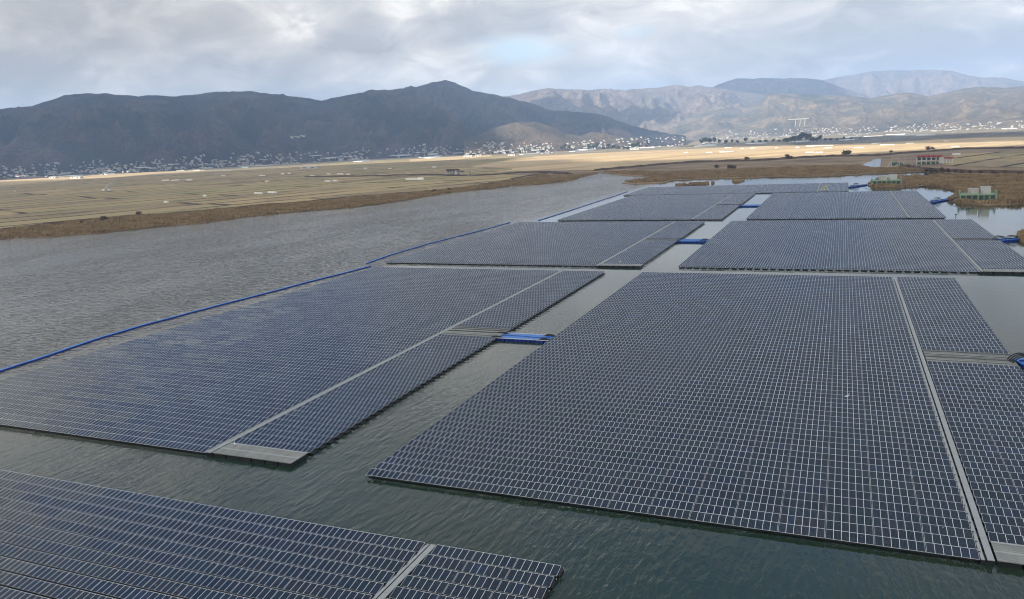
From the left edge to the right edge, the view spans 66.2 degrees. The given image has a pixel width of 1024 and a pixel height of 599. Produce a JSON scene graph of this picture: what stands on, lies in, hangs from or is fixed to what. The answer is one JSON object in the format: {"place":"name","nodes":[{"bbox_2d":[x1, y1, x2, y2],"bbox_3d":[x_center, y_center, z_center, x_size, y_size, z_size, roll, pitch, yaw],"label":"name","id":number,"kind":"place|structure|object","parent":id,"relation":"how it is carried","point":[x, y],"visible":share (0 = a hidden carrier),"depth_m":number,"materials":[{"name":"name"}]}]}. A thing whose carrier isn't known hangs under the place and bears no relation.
{"place":"outdoors","nodes":[
{"label":"outdoors","id":0,"kind":"place"},
{"bbox_2d":[0,170,204,185],"bbox_3d":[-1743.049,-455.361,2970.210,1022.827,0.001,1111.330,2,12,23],"label":"field","id":1,"kind":"structure","parent":0,"point":[16,182],"depth_m":2987.46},
{"bbox_2d":[0,155,529,227],"bbox_3d":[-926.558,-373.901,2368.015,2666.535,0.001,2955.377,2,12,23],"label":"field","id":2,"kind":"structure","parent":0,"point":[36,203],"depth_m":1329.27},
{"bbox_2d":[405,178,423,179],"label":"greenhouse","id":3,"kind":"object","parent":2,"relation":"on","point":[414,179],"visible":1,"depth_m":1333.43,"materials":[{"name":"white plastic"}]},
{"bbox_2d":[0,80,685,179],"bbox_3d":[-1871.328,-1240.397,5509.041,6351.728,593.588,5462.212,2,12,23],"label":"mountain","id":4,"kind":"structure","parent":0,"point":[73,130],"depth_m":4892.77,"materials":[{"name":"grey stone"}]},
{"bbox_2d":[410,155,491,161],"bbox_3d":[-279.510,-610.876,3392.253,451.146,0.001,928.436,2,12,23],"label":"field","id":5,"kind":"structure","parent":0,"point":[443,158],"depth_m":3320.90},
{"bbox_2d":[0,172,1023,598],"bbox_3d":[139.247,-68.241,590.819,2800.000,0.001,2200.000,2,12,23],"label":"water","id":6,"kind":"structure","parent":0,"point":[58,292],"depth_m":178.05,"materials":[{"name":"grey liquid"}]},
{"bbox_2d":[0,266,370,371],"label":"floating boom","id":7,"kind":"object","parent":6,"relation":"on","point":[69,348],"visible":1,"depth_m":272.94,"materials":[{"name":"plastic"}]},
{"bbox_2d":[0,470,563,598],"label":"floating solar array","id":8,"kind":"object","parent":6,"relation":"on","point":[278,550],"visible":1,"depth_m":109.46,"materials":[{"name":"glass"}]},
{"bbox_2d":[0,267,604,466],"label":"floating solar array","id":9,"kind":"object","parent":6,"relation":"on","point":[424,325],"visible":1,"depth_m":208.68,"materials":[{"name":"glass"}]},
{"bbox_2d":[366,222,509,263],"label":"floating boom","id":10,"kind":"object","parent":6,"relation":"on","point":[430,243],"visible":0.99,"depth_m":454.89,"materials":[{"name":"plastic"}]},
{"bbox_2d":[491,332,554,342],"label":"cable bridge","id":11,"kind":"structure","parent":6,"relation":"on","point":[525,337],"depth_m":225.32,"materials":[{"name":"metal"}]},
{"bbox_2d":[385,221,704,267],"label":"floating solar array","id":12,"kind":"object","parent":6,"relation":"on","point":[633,244],"visible":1,"depth_m":416.56,"materials":[{"name":"glass"}]},
{"bbox_2d":[538,191,627,220],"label":"floating boom","id":13,"kind":"object","parent":6,"relation":"on","point":[581,206],"visible":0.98,"depth_m":655.27,"materials":[{"name":"plastic"}]},
{"bbox_2d":[557,193,755,220],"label":"floating solar array","id":14,"kind":"object","parent":6,"relation":"on","point":[678,207],"visible":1,"depth_m":595.88,"materials":[{"name":"glass"}]},
{"bbox_2d":[676,238,708,242],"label":"cable bridge","id":15,"kind":"structure","parent":6,"relation":"on","point":[692,240],"depth_m":411.14,"materials":[{"name":"blue plastic"}]},
{"bbox_2d":[366,272,1023,568],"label":"floating solar array","id":16,"kind":"object","parent":6,"relation":"on","point":[743,344],"visible":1,"depth_m":153.18,"materials":[{"name":"glass"}]},
{"bbox_2d":[624,182,848,195],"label":"floating solar array","id":17,"kind":"object","parent":6,"relation":"on","point":[764,188],"visible":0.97,"depth_m":753.53,"materials":[{"name":"glass"}]},
{"bbox_2d":[738,204,760,206],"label":"cable bridge","id":18,"kind":"structure","parent":6,"relation":"on","point":[742,205],"depth_m":588.37,"materials":[{"name":"blue plastic"}]},
{"bbox_2d":[746,190,945,219],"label":"floating solar array","id":19,"kind":"object","parent":6,"relation":"on","point":[912,204],"visible":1,"depth_m":544.04,"materials":[{"name":"glass"}]},
{"bbox_2d":[678,219,1023,273],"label":"floating solar array","id":20,"kind":"object","parent":6,"relation":"on","point":[954,245],"visible":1,"depth_m":359.51,"materials":[{"name":"glass"}]},
{"bbox_2d":[848,183,866,187],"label":"cable bridge","id":21,"kind":"structure","parent":6,"relation":"on","point":[852,186],"depth_m":726.93,"materials":[{"name":"blue plastic"}]},
{"bbox_2d":[929,197,948,202],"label":"cable bridge","id":22,"kind":"structure","parent":6,"relation":"on","point":[937,200],"depth_m":555.30,"materials":[{"name":"blue plastic"}]},
{"bbox_2d":[992,235,1019,241],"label":"cable bridge","id":23,"kind":"structure","parent":6,"relation":"on","point":[1007,239],"depth_m":362.35,"materials":[{"name":"blue plastic"}]},
{"bbox_2d":[1007,352,1023,368],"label":"cable bridge","id":24,"kind":"structure","parent":6,"relation":"on","point":[1019,361],"depth_m":180.19,"materials":[{"name":"blue plastic"}]},
{"bbox_2d":[0,127,1023,238],"bbox_3d":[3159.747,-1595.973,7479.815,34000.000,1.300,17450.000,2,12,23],"label":"ground","id":25,"kind":"structure","parent":0,"point":[849,160],"depth_m":1383.08,"materials":[{"name":"brown soil"}]},
{"bbox_2d":[70,176,82,178],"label":"warehouse","id":26,"kind":"structure","parent":25,"relation":"on","point":[75,177],"depth_m":2861.68,"materials":[{"name":"white paint"}]},
{"bbox_2d":[0,176,531,228],"bbox_3d":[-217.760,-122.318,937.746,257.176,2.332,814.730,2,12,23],"label":"levee","id":27,"kind":"structure","parent":25,"relation":"on","point":[240,206],"depth_m":838.46,"materials":[{"name":"brown soil"}]},
{"bbox_2d":[0,172,597,237],"bbox_3d":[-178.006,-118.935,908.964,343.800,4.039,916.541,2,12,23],"label":"reeds","id":28,"kind":"object","parent":25,"relation":"on","point":[113,223],"visible":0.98,"depth_m":760.24,"materials":[{"name":"brown plant"}]},
{"bbox_2d":[300,166,318,168],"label":"warehouse","id":29,"kind":"structure","parent":25,"relation":"on","point":[306,167],"depth_m":2642.04,"materials":[{"name":"white paint"}]},
{"bbox_2d":[305,171,573,176],"bbox_3d":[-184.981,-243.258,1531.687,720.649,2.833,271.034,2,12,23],"label":"levee","id":30,"kind":"structure","parent":25,"relation":"on","point":[553,172],"depth_m":1419.61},
{"bbox_2d":[446,169,463,174],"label":"pump house","id":31,"kind":"structure","parent":25,"relation":"on","point":[454,171],"depth_m":1439.95,"materials":[{"name":"white paint"}]},
{"bbox_2d":[4,121,1022,176],"bbox_3d":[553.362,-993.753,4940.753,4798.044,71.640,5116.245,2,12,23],"label":"houses","id":32,"kind":"structure","parent":25,"relation":"on","point":[247,160],"depth_m":3993.53,"materials":[{"name":"concrete"}]},
{"bbox_2d":[511,173,547,178],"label":"levee","id":33,"kind":"structure","parent":25,"relation":"on","point":[528,175],"depth_m":1256.19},
{"bbox_2d":[604,164,923,182],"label":"reeds","id":34,"kind":"object","parent":25,"relation":"on","point":[801,170],"visible":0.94,"depth_m":1004.63,"materials":[{"name":"brown plant"}]},
{"bbox_2d":[592,146,1023,170],"bbox_3d":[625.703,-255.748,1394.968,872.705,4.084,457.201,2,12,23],"label":"levee","id":35,"kind":"structure","parent":25,"relation":"on","point":[782,158],"depth_m":1456.71,"materials":[{"name":"brown soil"}]},
{"bbox_2d":[806,133,811,140],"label":"building","id":36,"kind":"structure","parent":25,"relation":"on","point":[809,136],"depth_m":2885.38,"materials":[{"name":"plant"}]},
{"bbox_2d":[866,174,901,184],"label":"equipment platform","id":37,"kind":"structure","parent":25,"relation":"on","point":[892,178],"depth_m":717.27,"materials":[{"name":"green paint"}]},
{"bbox_2d":[887,157,899,166],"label":"sluice gate","id":38,"kind":"structure","parent":25,"relation":"on","point":[894,163],"depth_m":1014.40,"materials":[{"name":"concrete"}]},
{"bbox_2d":[895,134,930,135],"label":"greenhouse","id":39,"kind":"object","parent":25,"relation":"on","point":[915,134],"visible":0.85,"depth_m":3466.95,"materials":[{"name":"white plastic"}]},
{"bbox_2d":[916,155,953,164],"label":"pump house","id":40,"kind":"structure","parent":25,"relation":"on","point":[926,158],"depth_m":1039.26,"materials":[{"name":"white paint"}]},
{"bbox_2d":[868,172,1023,204],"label":"reeds","id":41,"kind":"object","parent":25,"relation":"on","point":[1009,187],"visible":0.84,"depth_m":686.54,"materials":[{"name":"brown plant"}]},
{"bbox_2d":[898,164,1023,173],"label":"levee","id":42,"kind":"structure","parent":25,"relation":"on","point":[976,171],"depth_m":839.71,"materials":[{"name":"brown soil"}]},
{"bbox_2d":[949,186,996,200],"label":"equipment platform","id":43,"kind":"structure","parent":25,"relation":"on","point":[985,190],"depth_m":540.84,"materials":[{"name":"green paint"}]},
{"bbox_2d":[0,0,1023,108],"label":"sky","id":44,"kind":"structure","parent":0,"point":[321,50],"materials":[{"name":"grey"}]},
{"bbox_2d":[463,122,644,155],"bbox_3d":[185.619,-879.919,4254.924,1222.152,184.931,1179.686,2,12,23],"label":"mountain","id":45,"kind":"structure","parent":0,"point":[516,134],"depth_m":4119.91,"materials":[{"name":"rock"},{"name":"soil"},{"name":"vegetation"}]},
{"bbox_2d":[502,85,766,130],"bbox_3d":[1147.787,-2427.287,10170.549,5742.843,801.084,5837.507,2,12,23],"label":"mountain","id":46,"kind":"structure","parent":0,"point":[665,108],"depth_m":9867.50,"materials":[{"name":"grey stone"}]},
{"bbox_2d":[472,137,1023,173],"bbox_3d":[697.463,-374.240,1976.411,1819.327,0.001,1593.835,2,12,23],"label":"field","id":47,"kind":"structure","parent":0,"point":[592,161],"depth_m":1936.58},
{"bbox_2d":[714,78,869,97],"bbox_3d":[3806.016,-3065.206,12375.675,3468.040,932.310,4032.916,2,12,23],"label":"mountain","id":48,"kind":"structure","parent":0,"point":[805,86],"depth_m":12430.92,"materials":[{"name":"grey stone"}]},
{"bbox_2d":[655,86,1023,139],"bbox_3d":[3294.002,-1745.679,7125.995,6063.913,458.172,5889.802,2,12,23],"label":"mountain","id":49,"kind":"structure","parent":0,"point":[769,113],"depth_m":6889.85,"materials":[{"name":"grey stone"}]},
{"bbox_2d":[788,118,808,126],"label":"viaduct","id":50,"kind":"object","parent":49,"relation":"on","point":[800,119],"visible":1,"depth_m":5781.77,"materials":[{"name":"concrete"}]},
{"bbox_2d":[864,158,881,166],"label":"water","id":51,"kind":"structure","parent":0,"point":[875,163],"depth_m":1131.99,"materials":[{"name":"grey liquid"}]},
{"bbox_2d":[789,131,1023,144],"bbox_3d":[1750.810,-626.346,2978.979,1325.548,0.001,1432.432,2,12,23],"label":"field","id":52,"kind":"structure","parent":0,"point":[879,139],"depth_m":2895.79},
{"bbox_2d":[823,70,1023,97],"bbox_3d":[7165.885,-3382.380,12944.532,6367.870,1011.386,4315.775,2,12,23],"label":"mountain","id":53,"kind":"structure","parent":0,"point":[871,84],"depth_m":13317.24,"materials":[{"name":"grey stone"}]},
{"bbox_2d":[944,151,1023,166],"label":"field","id":54,"kind":"structure","parent":0,"point":[1003,159],"depth_m":1082.65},
{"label":"ground","id":55,"kind":"structure","parent":0,"visible":0},
{"bbox_2d":[675,181,708,185],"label":"reeds","id":56,"kind":"object","parent":55,"relation":"on","point":[690,183],"visible":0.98,"depth_m":863.49,"materials":[{"name":"brown plant"}]},
{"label":"ground","id":57,"kind":"structure","parent":0,"visible":0},
{"bbox_2d":[732,176,744,181],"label":"reeds","id":58,"kind":"object","parent":57,"relation":"on","point":[742,178],"visible":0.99,"depth_m":893.06,"materials":[{"name":"brown plant"}]},
{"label":"ground","id":59,"kind":"structure","parent":0,"visible":0},
{"bbox_2d":[1016,229,1023,242],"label":"reeds","id":60,"kind":"object","parent":59,"relation":"on","point":[1020,234],"visible":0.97,"depth_m":367.43,"materials":[{"name":"beige plant"}]}
]}

